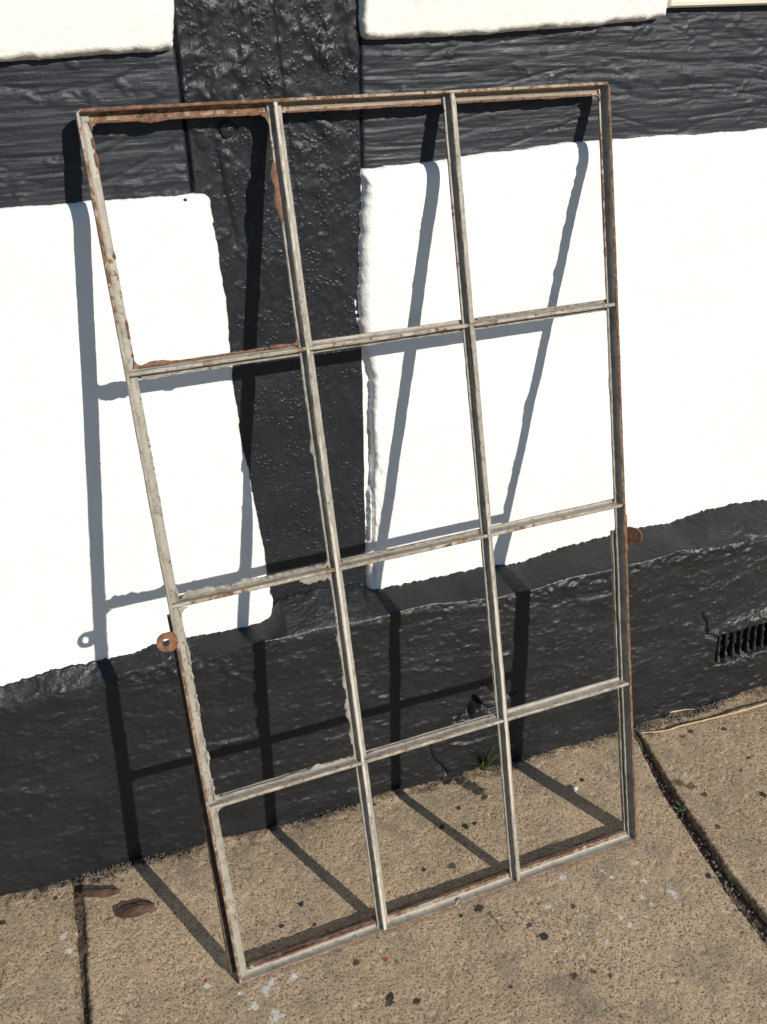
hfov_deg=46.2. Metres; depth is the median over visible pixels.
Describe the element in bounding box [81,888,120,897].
bark piece
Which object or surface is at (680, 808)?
weed
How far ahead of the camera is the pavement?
1.66 m
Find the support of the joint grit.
on the pavement
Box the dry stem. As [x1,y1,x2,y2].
[639,702,766,732]
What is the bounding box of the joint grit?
[10,692,766,1018]
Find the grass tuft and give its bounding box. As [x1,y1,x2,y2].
[470,743,513,782]
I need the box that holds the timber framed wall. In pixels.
[0,0,766,895]
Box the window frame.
[76,82,641,984]
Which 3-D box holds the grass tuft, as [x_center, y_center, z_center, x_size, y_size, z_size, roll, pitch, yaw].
[0.237,0.538,1.945,0.105,0.092,0.148,2,27,9]
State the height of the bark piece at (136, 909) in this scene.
0.014 m
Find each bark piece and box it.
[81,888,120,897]
[116,900,154,917]
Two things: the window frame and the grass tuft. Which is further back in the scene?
the grass tuft
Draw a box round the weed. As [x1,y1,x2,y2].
[670,801,688,812]
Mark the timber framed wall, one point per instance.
(96, 768)
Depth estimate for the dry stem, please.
2.10 m
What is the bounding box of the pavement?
[0,683,766,1023]

